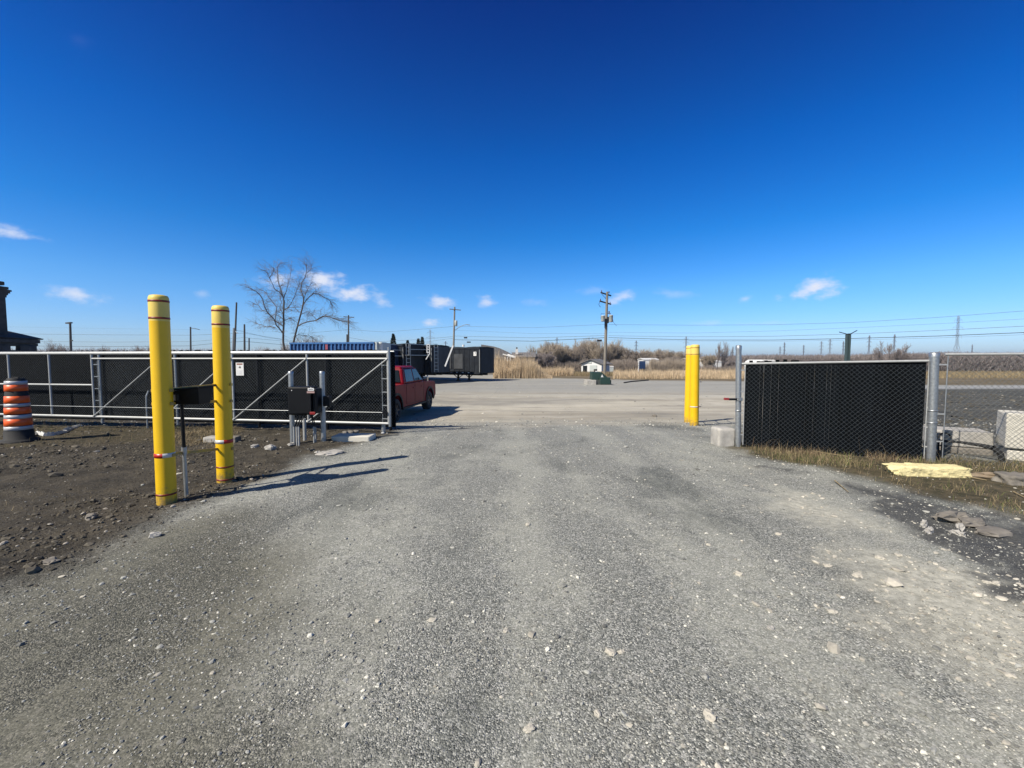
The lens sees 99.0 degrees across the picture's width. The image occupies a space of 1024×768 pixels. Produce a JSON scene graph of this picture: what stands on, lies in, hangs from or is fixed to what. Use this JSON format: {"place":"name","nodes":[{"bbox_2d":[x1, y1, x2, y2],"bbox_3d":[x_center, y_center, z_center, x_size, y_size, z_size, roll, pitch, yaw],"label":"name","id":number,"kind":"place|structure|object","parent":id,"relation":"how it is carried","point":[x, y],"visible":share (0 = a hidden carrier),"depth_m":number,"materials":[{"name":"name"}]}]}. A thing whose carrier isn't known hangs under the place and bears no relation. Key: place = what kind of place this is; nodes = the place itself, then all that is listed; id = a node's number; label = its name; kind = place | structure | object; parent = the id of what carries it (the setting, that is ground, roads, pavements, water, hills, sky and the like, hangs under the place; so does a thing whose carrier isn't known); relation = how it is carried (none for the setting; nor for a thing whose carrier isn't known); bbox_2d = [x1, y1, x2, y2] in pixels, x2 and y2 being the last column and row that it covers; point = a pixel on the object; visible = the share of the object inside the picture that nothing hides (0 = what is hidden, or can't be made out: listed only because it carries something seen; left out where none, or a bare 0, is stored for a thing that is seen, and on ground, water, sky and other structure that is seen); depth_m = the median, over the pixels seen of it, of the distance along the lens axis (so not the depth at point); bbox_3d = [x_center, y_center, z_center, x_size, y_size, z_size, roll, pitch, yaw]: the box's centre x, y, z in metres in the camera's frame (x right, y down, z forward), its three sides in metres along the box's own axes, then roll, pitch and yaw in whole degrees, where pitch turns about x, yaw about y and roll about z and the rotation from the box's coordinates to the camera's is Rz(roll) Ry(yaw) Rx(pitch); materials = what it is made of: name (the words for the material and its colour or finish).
{"place":"outdoors","nodes":[
{"label":"outdoors","id":0,"kind":"place"},
{"bbox_2d":[0,370,1023,767],"bbox_3d":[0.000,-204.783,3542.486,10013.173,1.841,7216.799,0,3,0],"label":"ground","id":1,"kind":"structure","parent":0,"point":[732,512],"depth_m":3.18,"materials":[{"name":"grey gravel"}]},
{"bbox_2d":[0,377,41,443],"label":"traffic drum","id":2,"kind":"object","parent":1,"relation":"on","point":[18,425],"visible":0.99,"depth_m":8.79,"materials":[{"name":"orange plastic"}]},
{"bbox_2d":[0,281,42,351],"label":"house","id":3,"kind":"structure","parent":1,"relation":"on","point":[18,341],"depth_m":21.74,"materials":[{"name":"stone"}]},
{"bbox_2d":[42,556,60,564],"bbox_3d":[-3.838,1.477,3.635,0.149,0.067,0.098,1,4,19],"label":"rock","id":4,"kind":"object","parent":1,"relation":"on","point":[52,560],"visible":0.82,"depth_m":3.61,"materials":[{"name":"stone"}]},
{"bbox_2d":[45,338,68,351],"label":"bare shrub","id":5,"kind":"object","parent":1,"relation":"on","point":[59,349],"visible":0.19,"depth_m":59.76,"materials":[{"name":"brown plant"}]},
{"bbox_2d":[35,424,82,435],"bbox_3d":[-11.217,1.123,10.863,0.534,0.266,3.004,-2,4,-36],"label":"plastic sheet","id":6,"kind":"object","parent":1,"relation":"on","point":[65,430],"visible":0.85,"depth_m":9.93,"materials":[{"name":"white plastic"}]},
{"bbox_2d":[65,322,72,351],"bbox_3d":[-40.216,-2.689,39.894,0.573,5.887,0.265,0,3,0],"label":"street lamp","id":7,"kind":"object","parent":1,"relation":"on","point":[70,337],"visible":0.59,"depth_m":39.76,"materials":[{"name":"grey metal"}]},
{"bbox_2d":[85,513,98,520],"bbox_3d":[-4.473,1.413,4.647,0.104,0.082,0.134,-2,4,-26],"label":"rock","id":8,"kind":"object","parent":1,"relation":"on","point":[89,516],"visible":0.93,"depth_m":4.62,"materials":[{"name":"stone"}]},
{"bbox_2d":[0,419,207,445],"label":"flat straw","id":9,"kind":"object","parent":1,"relation":"on","point":[89,427],"visible":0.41,"depth_m":11.85,"materials":[{"name":"beige plant"}]},
{"bbox_2d":[0,418,213,442],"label":"patchy grass","id":10,"kind":"structure","parent":1,"relation":"on","point":[99,429],"depth_m":11.32,"materials":[{"name":"brown plant"}]},
{"bbox_2d":[4,435,290,515],"bbox_3d":[-7.548,1.244,7.128,8.857,0.196,4.930,0,3,0],"label":"stray straw","id":11,"kind":"object","parent":1,"relation":"on","point":[125,488],"visible":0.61,"depth_m":5.85,"materials":[{"name":"beige plant"}]},
{"bbox_2d":[145,391,149,428],"bbox_3d":[-9.233,0.709,11.102,0.100,1.088,0.049,-2,4,-31],"label":"gate guide post","id":12,"kind":"object","parent":1,"relation":"on","point":[146,401],"visible":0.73,"depth_m":11.07,"materials":[{"name":"metal"}]},
{"bbox_2d":[147,294,176,505],"bbox_3d":[-4.044,0.253,5.066,0.200,2.543,0.200,0,3,0],"label":"bollard","id":13,"kind":"object","parent":1,"relation":"on","point":[161,386],"visible":0.97,"depth_m":5.00,"materials":[{"name":"yellow plastic"}]},
{"bbox_2d":[153,447,233,456],"bbox_3d":[-3.999,0.858,5.559,0.248,0.149,0.980,0,3,5],"label":"guard rail","id":14,"kind":"object","parent":13,"relation":"attached to","point":[196,451],"visible":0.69,"depth_m":5.58,"materials":[{"name":"yellow metal"}]},
{"bbox_2d":[169,383,232,391],"bbox_3d":[-3.993,0.041,5.511,0.248,0.048,0.981,0,3,6],"label":"guard rail","id":15,"kind":"object","parent":13,"relation":"attached to","point":[173,390],"visible":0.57,"depth_m":5.48,"materials":[{"name":"yellow metal"}]},
{"bbox_2d":[173,385,216,496],"bbox_3d":[-3.934,0.753,5.375,0.455,1.468,0.320,0,3,0],"label":"card reader","id":16,"kind":"object","parent":1,"relation":"on","point":[195,395],"visible":0.81,"depth_m":5.33,"materials":[{"name":"metal"}]},
{"bbox_2d":[0,349,395,430],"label":"slatted fence","id":17,"kind":"object","parent":1,"relation":"on","point":[70,369],"visible":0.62,"depth_m":11.71,"materials":[{"name":"black plastic"}]},
{"bbox_2d":[0,423,402,592],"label":"soil clods","id":18,"kind":"object","parent":1,"relation":"on","point":[30,568],"visible":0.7,"depth_m":5.39,"materials":[{"name":"brown soil"}]},
{"bbox_2d":[175,424,242,449],"bbox_3d":[-7.109,1.098,10.364,1.625,0.430,5.422,-2,4,-35],"label":"straw patch","id":19,"kind":"object","parent":1,"relation":"on","point":[237,428],"visible":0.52,"depth_m":9.81,"materials":[{"name":"beige plant"}]},
{"bbox_2d":[203,435,214,442],"bbox_3d":[-6.052,1.139,8.891,0.300,0.156,0.262,0,3,0],"label":"concrete block","id":20,"kind":"object","parent":1,"relation":"on","point":[212,437],"depth_m":8.77,"materials":[{"name":"grey concrete"}]},
{"bbox_2d":[211,305,233,482],"bbox_3d":[-3.949,0.205,5.978,0.210,2.532,0.210,0,3,0],"label":"bollard","id":21,"kind":"object","parent":1,"relation":"on","point":[220,324],"visible":0.99,"depth_m":5.90,"materials":[{"name":"yellow plastic"}]},
{"bbox_2d":[232,302,236,350],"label":"leaning pole","id":22,"kind":"object","parent":1,"relation":"on","point":[234,340],"visible":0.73,"depth_m":47.69,"materials":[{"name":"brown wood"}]},
{"bbox_2d":[243,324,245,350],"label":"utility pole","id":23,"kind":"object","parent":1,"relation":"on","point":[244,346],"visible":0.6,"depth_m":69.65,"materials":[{"name":"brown wood"}]},
{"bbox_2d":[73,341,280,346],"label":"overhead wire","id":24,"kind":"object","parent":23,"relation":"attached to","point":[136,346],"visible":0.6,"depth_m":72.75,"materials":[{"name":"black metal"}]},
{"bbox_2d":[235,249,357,350],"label":"bare tree","id":25,"kind":"object","parent":1,"relation":"on","point":[304,304],"visible":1,"depth_m":45.66,"materials":[{"name":"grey plant"}]},
{"bbox_2d":[12,347,603,358],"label":"woods","id":26,"kind":"object","parent":1,"relation":"on","point":[139,349],"visible":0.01,"depth_m":132.19,"materials":[{"name":"brown plant"}]},
{"bbox_2d":[288,371,331,445],"bbox_3d":[-4.075,0.525,8.733,0.788,1.571,0.571,1,4,20],"label":"gate operator","id":27,"kind":"object","parent":1,"relation":"on","point":[308,400],"visible":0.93,"depth_m":8.65,"materials":[{"name":"metal"}]},
{"bbox_2d":[288,388,310,413],"bbox_3d":[-4.134,0.328,8.523,0.431,0.500,0.012,0,3,0],"label":"door","id":28,"kind":"structure","parent":27,"relation":"in","point":[299,399],"depth_m":8.52,"materials":[{"name":"black metal"}]},
{"bbox_2d":[315,449,343,455],"bbox_3d":[-3.242,1.233,7.792,0.493,0.082,0.350,-2,4,-33],"label":"rock","id":29,"kind":"object","parent":1,"relation":"on","point":[330,452],"visible":0.94,"depth_m":7.73,"materials":[{"name":"stone"}]},
{"bbox_2d":[289,342,390,350],"bbox_3d":[-13.554,-1.662,34.721,7.229,3.201,2.490,1,3,10],"label":"blue container","id":30,"kind":"object","parent":1,"relation":"on","point":[316,346],"visible":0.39,"depth_m":33.50,"materials":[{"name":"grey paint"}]},
{"bbox_2d":[331,433,375,441],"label":"concrete slab","id":31,"kind":"structure","parent":1,"relation":"on","point":[351,437],"depth_m":8.99,"materials":[{"name":"grey concrete"}]},
{"bbox_2d":[380,420,386,433],"bbox_3d":[-2.996,1.041,10.154,0.140,0.410,0.170,0,3,0],"label":"roller post","id":32,"kind":"object","parent":1,"relation":"on","point":[383,429],"visible":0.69,"depth_m":10.15,"materials":[{"name":"metal"}]},
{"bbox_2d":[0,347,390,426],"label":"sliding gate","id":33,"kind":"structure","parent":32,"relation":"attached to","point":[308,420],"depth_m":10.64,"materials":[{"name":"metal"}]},
{"bbox_2d":[31,405,386,413],"bbox_3d":[-11.279,0.578,11.294,17.024,0.060,0.084,1,3,9],"label":"drive chain","id":34,"kind":"object","parent":33,"relation":"attached to","point":[383,412],"visible":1,"depth_m":10.76,"materials":[{"name":"metal"}]},
{"bbox_2d":[236,363,243,375],"bbox_3d":[-6.573,-0.360,10.561,0.206,0.309,0.009,1,3,9],"label":"warning sign","id":35,"kind":"object","parent":33,"relation":"attached to","point":[239,368],"visible":1,"depth_m":10.56,"materials":[{"name":"white paint"}]},
{"bbox_2d":[383,342,398,365],"bbox_3d":[-12.610,-1.772,38.434,6.550,3.600,2.678,2,4,30],"label":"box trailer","id":36,"kind":"object","parent":1,"relation":"on","point":[394,347],"visible":0.02,"depth_m":37.45,"materials":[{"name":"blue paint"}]},
{"bbox_2d":[397,343,427,372],"bbox_3d":[-11.872,-1.900,40.430,8.550,3.630,2.678,2,4,30],"label":"box trailer","id":37,"kind":"object","parent":1,"relation":"on","point":[411,354],"visible":0.16,"depth_m":38.30,"materials":[{"name":"black paint"}]},
{"bbox_2d":[395,366,435,420],"bbox_3d":[-4.727,0.257,16.856,2.400,1.905,6.040,0,3,6],"label":"pickup truck","id":38,"kind":"object","parent":1,"relation":"on","point":[412,388],"visible":0.4,"depth_m":16.61,"materials":[{"name":"red paint"}]},
{"bbox_2d":[419,345,449,377],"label":"box trailer","id":39,"kind":"object","parent":1,"relation":"on","point":[435,361],"visible":0.19,"depth_m":40.06,"materials":[{"name":"black paint"}]},
{"bbox_2d":[421,345,493,380],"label":"box trailer","id":40,"kind":"object","parent":1,"relation":"on","point":[471,361],"visible":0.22,"depth_m":43.93,"materials":[{"name":"black paint"}]},
{"bbox_2d":[450,307,468,346],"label":"utility pole","id":41,"kind":"object","parent":1,"relation":"on","point":[454,322],"visible":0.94,"depth_m":79.38,"materials":[{"name":"grey wood"}]},
{"bbox_2d":[481,344,515,373],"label":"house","id":42,"kind":"structure","parent":1,"relation":"on","point":[500,351],"depth_m":91.16,"materials":[{"name":"grey"}]},
{"bbox_2d":[0,382,1014,426],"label":"yard stones","id":43,"kind":"object","parent":1,"relation":"on","point":[543,417],"visible":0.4,"depth_m":14.43,"materials":[{"name":"grey stone"}]},
{"bbox_2d":[493,350,552,378],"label":"reeds","id":44,"kind":"object","parent":1,"relation":"on","point":[517,368],"visible":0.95,"depth_m":50.64,"materials":[{"name":"beige plant"}]},
{"bbox_2d":[512,347,535,360],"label":"house","id":45,"kind":"structure","parent":1,"relation":"on","point":[524,354],"depth_m":96.43,"materials":[{"name":"grey"}]},
{"bbox_2d":[523,723,534,732],"bbox_3d":[0.078,1.582,2.005,0.056,0.026,0.040,-1,4,-22],"label":"pale stone","id":46,"kind":"object","parent":1,"relation":"on","point":[529,728],"visible":1,"depth_m":2.00,"materials":[{"name":"stone"}]},
{"bbox_2d":[527,352,555,368],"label":"bare shrub","id":47,"kind":"object","parent":1,"relation":"on","point":[543,360],"visible":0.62,"depth_m":96.80,"materials":[{"name":"grey plant"}]},
{"bbox_2d":[526,341,569,368],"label":"bare shrub","id":48,"kind":"object","parent":1,"relation":"on","point":[558,350],"visible":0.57,"depth_m":101.88,"materials":[{"name":"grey plant"}]},
{"bbox_2d":[542,364,574,375],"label":"reeds","id":49,"kind":"object","parent":1,"relation":"on","point":[564,371],"visible":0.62,"depth_m":58.59,"materials":[{"name":"beige plant"}]},
{"bbox_2d":[544,341,577,363],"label":"bare shrub","id":50,"kind":"object","parent":1,"relation":"on","point":[563,358],"visible":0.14,"depth_m":105.51,"materials":[{"name":"brown plant"}]},
{"bbox_2d":[561,346,589,363],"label":"bare shrub","id":51,"kind":"object","parent":1,"relation":"on","point":[577,355],"visible":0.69,"depth_m":104.36,"materials":[{"name":"brown plant"}]},
{"bbox_2d":[584,379,595,384],"bbox_3d":[6.884,-0.154,38.579,0.812,0.462,1.550,0,3,0],"label":"concrete block","id":52,"kind":"object","parent":1,"relation":"on","point":[589,382],"depth_m":37.81,"materials":[{"name":"grey concrete"}]},
{"bbox_2d":[579,359,611,371],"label":"garage","id":53,"kind":"structure","parent":1,"relation":"on","point":[589,365],"depth_m":92.09,"materials":[{"name":"white"}]},
{"bbox_2d":[572,337,623,361],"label":"bare shrub","id":54,"kind":"object","parent":1,"relation":"on","point":[596,350],"visible":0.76,"depth_m":119.83,"materials":[{"name":"brown plant"}]},
{"bbox_2d":[596,380,610,384],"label":"concrete block","id":55,"kind":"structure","parent":1,"relation":"on","point":[597,382],"depth_m":37.91,"materials":[{"name":"grey concrete"}]},
{"bbox_2d":[590,371,609,383],"bbox_3d":[7.751,-0.588,38.579,1.530,1.137,1.500,0,3,0],"label":"utility cabinet","id":56,"kind":"object","parent":55,"relation":"on","point":[601,377],"visible":0.91,"depth_m":38.16,"materials":[{"name":"green metal"}]},
{"bbox_2d":[599,290,614,373],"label":"utility pole","id":57,"kind":"object","parent":1,"relation":"on","point":[605,319],"visible":0.98,"depth_m":59.47,"materials":[{"name":"brown wood"}]},
{"bbox_2d":[609,311,1018,324],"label":"overhead wire","id":58,"kind":"object","parent":57,"relation":"attached to","point":[866,321],"visible":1,"depth_m":47.16,"materials":[{"name":"black metal"}]},
{"bbox_2d":[609,332,1023,339],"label":"overhead wire","id":59,"kind":"object","parent":57,"relation":"attached to","point":[853,338],"visible":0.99,"depth_m":47.30,"materials":[{"name":"black metal"}]},
{"bbox_2d":[625,319,1015,332],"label":"overhead wire","id":60,"kind":"object","parent":57,"relation":"attached to","point":[810,329],"visible":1,"depth_m":49.69,"materials":[{"name":"black metal"}]},
{"bbox_2d":[659,326,1019,336],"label":"overhead wire","id":61,"kind":"object","parent":57,"relation":"attached to","point":[827,334],"visible":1,"depth_m":51.22,"materials":[{"name":"black metal"}]},
{"bbox_2d":[604,647,615,655],"bbox_3d":[0.566,1.548,2.527,0.047,0.034,0.074,-2,4,-35],"label":"pale stone","id":62,"kind":"object","parent":1,"relation":"on","point":[611,652],"visible":1,"depth_m":2.51,"materials":[{"name":"stone"}]},
{"bbox_2d":[545,355,685,371],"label":"undergrowth","id":63,"kind":"object","parent":1,"relation":"on","point":[627,363],"visible":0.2,"depth_m":101.24,"materials":[{"name":"brown plant"}]},
{"bbox_2d":[601,345,634,361],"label":"bare shrub","id":64,"kind":"object","parent":1,"relation":"on","point":[619,355],"visible":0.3,"depth_m":121.50,"materials":[{"name":"brown plant"}]},
{"bbox_2d":[619,348,649,362],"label":"bare shrub","id":65,"kind":"object","parent":1,"relation":"on","point":[636,355],"visible":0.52,"depth_m":118.17,"materials":[{"name":"brown plant"}]},
{"bbox_2d":[636,348,666,357],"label":"bare shrub","id":66,"kind":"object","parent":1,"relation":"on","point":[650,354],"visible":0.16,"depth_m":124.35,"materials":[{"name":"brown plant"}]},
{"bbox_2d":[648,357,685,371],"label":"undergrowth","id":67,"kind":"object","parent":1,"relation":"on","point":[667,364],"visible":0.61,"depth_m":95.65,"materials":[{"name":"beige plant"}]},
{"bbox_2d":[661,350,704,359],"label":"bare shrub","id":68,"kind":"object","parent":1,"relation":"on","point":[679,354],"visible":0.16,"depth_m":114.10,"materials":[{"name":"brown plant"}]},
{"bbox_2d":[684,346,690,422],"bbox_3d":[5.864,0.066,14.445,0.284,2.660,0.284,0,3,0],"label":"bollard","id":69,"kind":"object","parent":1,"relation":"on","point":[687,394],"visible":0.48,"depth_m":14.36,"materials":[{"name":"yellow plastic"}]},
{"bbox_2d":[690,345,699,425],"bbox_3d":[5.258,0.097,12.589,0.247,2.457,0.247,-1,3,0],"label":"bollard","id":70,"kind":"object","parent":1,"relation":"on","point":[694,381],"visible":0.98,"depth_m":12.49,"materials":[{"name":"yellow plastic"}]},
{"bbox_2d":[700,354,716,365],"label":"bare shrub","id":71,"kind":"object","parent":1,"relation":"on","point":[706,360],"visible":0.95,"depth_m":99.47,"materials":[{"name":"brown plant"}]},
{"bbox_2d":[703,708,715,721],"bbox_3d":[0.936,1.575,2.074,0.051,0.037,0.075,0,3,6],"label":"pale stone","id":72,"kind":"object","parent":1,"relation":"on","point":[709,715],"visible":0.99,"depth_m":2.06,"materials":[{"name":"stone"}]},
{"bbox_2d":[699,364,743,371],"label":"undergrowth","id":73,"kind":"object","parent":1,"relation":"on","point":[711,367],"visible":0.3,"depth_m":95.31,"materials":[{"name":"beige plant"}]},
{"bbox_2d":[710,426,734,446],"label":"concrete block","id":74,"kind":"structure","parent":1,"relation":"on","point":[723,436],"depth_m":8.45,"materials":[{"name":"grey concrete"}]},
{"bbox_2d":[716,341,732,366],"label":"bare tree","id":75,"kind":"object","parent":1,"relation":"on","point":[724,354],"visible":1,"depth_m":97.20,"materials":[{"name":"grey plant"}]},
{"bbox_2d":[735,345,741,446],"bbox_3d":[4.327,0.311,8.359,0.110,2.103,0.110,-1,3,0],"label":"gate post","id":76,"kind":"object","parent":1,"relation":"on","point":[738,349],"visible":0.86,"depth_m":8.32,"materials":[{"name":"metal"}]},
{"bbox_2d":[740,359,928,459],"bbox_3d":[5.616,0.379,7.746,2.819,1.699,0.085,2,4,26],"label":"fence panel","id":77,"kind":"object","parent":1,"relation":"on","point":[872,406],"visible":0.91,"depth_m":7.71,"materials":[{"name":"black plastic"}]},
{"bbox_2d":[840,330,856,360],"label":"twin column","id":78,"kind":"structure","parent":1,"relation":"on","point":[847,347],"depth_m":33.81,"materials":[{"name":"grey metal"}]},
{"bbox_2d":[700,351,1023,370],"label":"woods","id":79,"kind":"object","parent":1,"relation":"on","point":[865,357],"visible":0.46,"depth_m":122.66,"materials":[{"name":"brown plant"}]},
{"bbox_2d":[743,442,997,470],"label":"dry weeds","id":80,"kind":"object","parent":1,"relation":"on","point":[884,457],"visible":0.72,"depth_m":7.50,"materials":[{"name":"plant"}]},
{"bbox_2d":[741,391,1023,456],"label":"field clods","id":81,"kind":"object","parent":1,"relation":"on","point":[962,422],"visible":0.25,"depth_m":18.88,"materials":[{"name":"brown soil"}]},
{"bbox_2d":[871,340,896,359],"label":"bare tree","id":82,"kind":"object","parent":1,"relation":"on","point":[878,353],"visible":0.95,"depth_m":117.78,"materials":[{"name":"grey plant"}]},
{"bbox_2d":[892,342,910,359],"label":"bare tree","id":83,"kind":"object","parent":1,"relation":"on","point":[899,353],"visible":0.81,"depth_m":116.94,"materials":[{"name":"brown plant"}]},
{"bbox_2d":[882,462,972,477],"bbox_3d":[6.058,1.268,6.406,1.079,0.186,0.279,0,3,8],"label":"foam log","id":84,"kind":"object","parent":1,"relation":"on","point":[930,470],"visible":0.91,"depth_m":6.31,"materials":[{"name":"yellow plastic"}]},
{"bbox_2d":[926,352,939,462],"bbox_3d":[6.872,0.456,7.150,0.134,1.954,0.134,-1,3,0],"label":"gate post","id":85,"kind":"object","parent":1,"relation":"on","point":[932,423],"visible":0.91,"depth_m":7.11,"materials":[{"name":"metal"}]},
{"bbox_2d":[930,510,968,522],"bbox_3d":[4.591,1.399,4.582,0.372,0.148,0.189,0,3,0],"label":"concrete chunk","id":86,"kind":"object","parent":1,"relation":"on","point":[950,516],"visible":0.8,"depth_m":4.55,"materials":[{"name":"grey concrete"}]},
{"bbox_2d":[948,529,965,536],"bbox_3d":[4.300,1.445,4.222,0.063,0.079,0.135,-2,4,-27],"label":"concrete chunk","id":87,"kind":"object","parent":1,"relation":"on","point":[956,532],"visible":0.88,"depth_m":4.21,"materials":[{"name":"grey concrete"}]},
{"bbox_2d":[922,426,993,447],"bbox_3d":[8.363,0.990,8.245,0.825,0.289,0.606,2,4,28],"label":"concrete block","id":88,"kind":"object","parent":1,"relation":"on","point":[954,431],"depth_m":8.00,"materials":[{"name":"grey concrete"}]},
{"bbox_2d":[936,445,993,455],"bbox_3d":[8.348,1.391,8.188,0.744,0.495,0.606,2,4,28],"label":"concrete block","id":89,"kind":"object","parent":1,"relation":"on","point":[965,451],"depth_m":7.91,"materials":[{"name":"grey concrete"}]},
{"bbox_2d":[956,517,985,527],"bbox_3d":[4.679,1.416,4.457,0.331,0.108,0.159,-1,3,-16],"label":"concrete chunk","id":90,"kind":"object","parent":1,"relation":"on","point":[968,522],"visible":0.81,"depth_m":4.41,"materials":[{"name":"grey concrete"}]},
{"bbox_2d":[937,439,1005,461],"bbox_3d":[7.885,1.170,7.538,0.157,0.331,0.863,-2,4,-33],"label":"black pipe","id":91,"kind":"object","parent":1,"relation":"on","point":[990,448],"visible":0.79,"depth_m":7.33,"materials":[{"name":"rubber"}]},
{"bbox_2d":[936,353,1023,466],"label":"chain link fence","id":92,"kind":"object","parent":1,"relation":"on","point":[969,354],"visible":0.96,"depth_m":6.89,"materials":[{"name":"metal"}]},
{"bbox_2d":[971,472,994,478],"bbox_3d":[6.801,1.316,6.202,0.643,0.126,0.122,1,3,16],"label":"driftwood","id":93,"kind":"object","parent":1,"relation":"on","point":[986,475],"visible":0.39,"depth_m":6.20,"materials":[{"name":"brown wood"}]},
{"bbox_2d":[974,526,1012,537],"bbox_3d":[4.676,1.441,4.251,0.380,0.083,0.197,-1,3,-15],"label":"concrete chunk","id":94,"kind":"object","parent":1,"relation":"on","point":[992,531],"visible":0.98,"depth_m":4.19,"materials":[{"name":"grey concrete"}]},
{"bbox_2d":[991,471,1023,485],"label":"concrete slab","id":95,"kind":"object","parent":1,"relation":"on","point":[1013,478],"visible":0.96,"depth_m":5.95,"materials":[{"name":"concrete"}]},
{"bbox_2d":[998,445,1023,460],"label":"concrete block","id":96,"kind":"object","parent":1,"relation":"on","point":[1015,452],"depth_m":7.41,"materials":[{"name":"grey concrete"}]},
{"bbox_2d":[995,410,1023,448],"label":"concrete block","id":97,"kind":"object","parent":96,"relation":"on","point":[1005,430],"depth_m":7.38,"materials":[{"name":"grey concrete"}]},
{"bbox_2d":[0,0,1023,356],"label":"sky","id":98,"kind":"structure","parent":0,"point":[724,167],"materials":[{"name":"blue"}]},
{"bbox_2d":[570,369,615,375],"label":"short field grass","id":99,"kind":"structure","parent":0,"point":[581,373],"depth_m":59.63,"materials":[{"name":"plant"}]},
{"bbox_2d":[613,367,744,378],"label":"dry field grass","id":100,"kind":"structure","parent":0,"point":[673,374],"depth_m":50.63,"materials":[{"name":"beige plant"}]},
{"bbox_2d":[737,441,1023,517],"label":"verge grass","id":101,"kind":"structure","parent":0,"point":[807,461],"depth_m":7.02,"materials":[{"name":"brown plant"}]},
{"bbox_2d":[806,369,1023,378],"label":"meadow grass","id":102,"kind":"structure","parent":0,"point":[942,374],"depth_m":54.56,"materials":[{"name":"plant"}]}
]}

